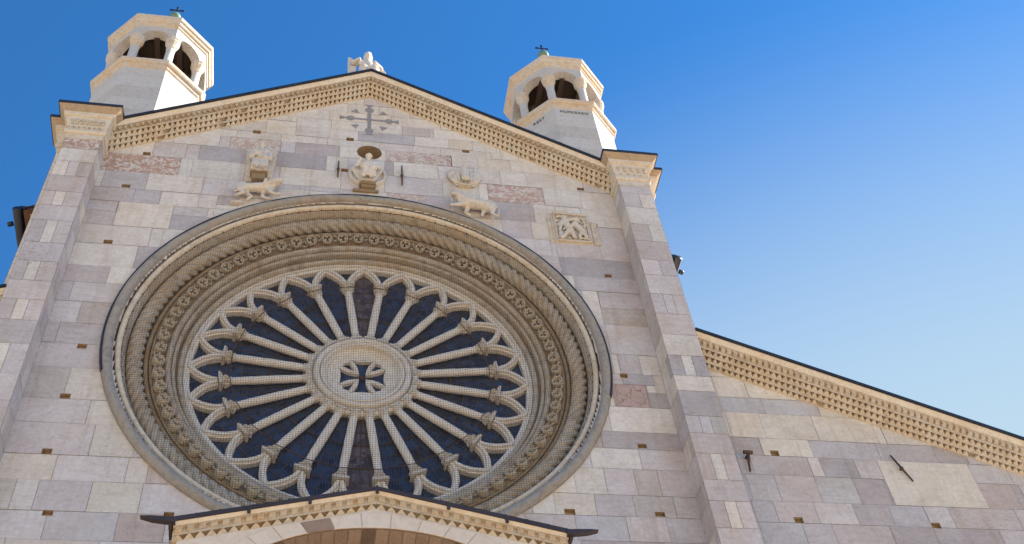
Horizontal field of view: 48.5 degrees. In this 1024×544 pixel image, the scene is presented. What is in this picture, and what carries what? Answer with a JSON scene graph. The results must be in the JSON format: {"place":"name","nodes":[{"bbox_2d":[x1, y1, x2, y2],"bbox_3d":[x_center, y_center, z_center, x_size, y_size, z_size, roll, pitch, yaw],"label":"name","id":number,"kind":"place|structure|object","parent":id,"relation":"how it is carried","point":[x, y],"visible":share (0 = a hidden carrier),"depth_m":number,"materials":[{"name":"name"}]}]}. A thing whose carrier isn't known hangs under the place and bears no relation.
{"place":"outdoors","nodes":[
{"label":"outdoors","id":0,"kind":"place"},
{"bbox_2d":[0,7,1023,543],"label":"cathedral","id":1,"kind":"structure","parent":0,"point":[148,167],"depth_m":17.89,"materials":[{"name":"stone"}]},
{"bbox_2d":[230,177,282,204],"bbox_3d":[-4.436,-1.441,19.802,0.858,0.612,0.294,4,-52,-10],"label":"lion sculpture","id":2,"kind":"object","parent":1,"relation":"attached to","point":[266,186],"visible":1,"depth_m":19.78,"materials":[{"name":"stone"}]},
{"bbox_2d":[244,141,276,182],"bbox_3d":[-4.523,-2.030,20.489,0.500,1.129,0.335,4,-52,-10],"label":"seated figure sculpture","id":3,"kind":"object","parent":1,"relation":"attached to","point":[261,164],"visible":0.99,"depth_m":20.35,"materials":[{"name":"stone"}]},
{"bbox_2d":[99,194,612,516],"bbox_3d":[-2.297,1.373,17.644,7.696,7.679,0.951,4,-52,-10],"label":"rose window","id":4,"kind":"structure","parent":1,"relation":"in","point":[555,479],"depth_m":17.88,"materials":[{"name":"stone"}]},
{"bbox_2d":[121,209,592,510],"bbox_3d":[-2.249,1.147,17.455,7.190,7.193,0.084,4,-52,-10],"label":"bird net","id":5,"kind":"object","parent":1,"relation":"attached to","point":[370,383],"visible":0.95,"depth_m":17.27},
{"bbox_2d":[347,52,385,73],"bbox_3d":[-3.068,-4.209,24.056,0.830,1.640,0.636,4,-52,-10],"label":"seated statue","id":6,"kind":"object","parent":1,"relation":"on","point":[367,62],"visible":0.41,"depth_m":24.15,"materials":[{"name":"stone"}]},
{"bbox_2d":[349,153,385,193],"bbox_3d":[-2.633,-1.856,20.784,0.690,1.010,0.308,4,-52,-10],"label":"roundel figure sculpture","id":7,"kind":"object","parent":1,"relation":"attached to","point":[367,174],"visible":1,"depth_m":20.67,"materials":[{"name":"white stone"}]},
{"bbox_2d":[400,165,403,184],"bbox_3d":[-2.039,-1.775,21.036,0.059,0.630,0.104,4,-52,-10],"label":"wall anchor","id":8,"kind":"object","parent":1,"relation":"attached to","point":[401,175],"depth_m":21.00,"materials":[{"name":"metal"}]},
{"bbox_2d":[447,165,480,188],"bbox_3d":[-0.880,-1.808,21.251,0.641,0.558,0.221,4,-52,-10],"label":"eagle sculpture","id":9,"kind":"object","parent":1,"relation":"attached to","point":[464,177],"visible":1,"depth_m":21.17,"materials":[{"name":"stone"}]},
{"bbox_2d":[449,189,499,218],"bbox_3d":[-0.677,-1.184,20.445,0.942,0.687,0.301,11,-53,-15],"label":"ox sculpture","id":10,"kind":"object","parent":1,"relation":"attached to","point":[466,203],"visible":1,"depth_m":20.43,"materials":[{"name":"stone"}]},
{"bbox_2d":[546,211,600,245],"bbox_3d":[1.115,-0.816,20.601,0.930,0.870,0.142,4,-52,-10],"label":"relief panel","id":11,"kind":"object","parent":1,"relation":"attached to","point":[572,228],"visible":1,"depth_m":20.54,"materials":[{"name":"stone"}]},
{"bbox_2d":[743,450,752,471],"bbox_3d":[3.478,2.782,16.671,0.140,0.319,0.170,4,-52,-10],"label":"wall anchor","id":12,"kind":"object","parent":1,"relation":"attached to","point":[747,453],"depth_m":16.70,"materials":[{"name":"metal"}]},
{"bbox_2d":[890,455,913,481],"bbox_3d":[5.861,2.967,17.114,0.202,0.508,0.104,4,-52,-10],"label":"wall anchor","id":13,"kind":"object","parent":1,"relation":"attached to","point":[902,469],"depth_m":17.09,"materials":[{"name":"metal"}]},
{"bbox_2d":[0,0,1023,436],"label":"sky","id":14,"kind":"structure","parent":0,"point":[840,190],"materials":[{"name":"blue"}]},
{"label":"ground","id":15,"kind":"structure","parent":0,"visible":0},
{"bbox_2d":[140,485,598,543],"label":"entrance porch","id":16,"kind":"object","parent":15,"relation":"on","point":[376,514],"visible":1,"depth_m":12.31,"materials":[{"name":"stone"}]}
]}

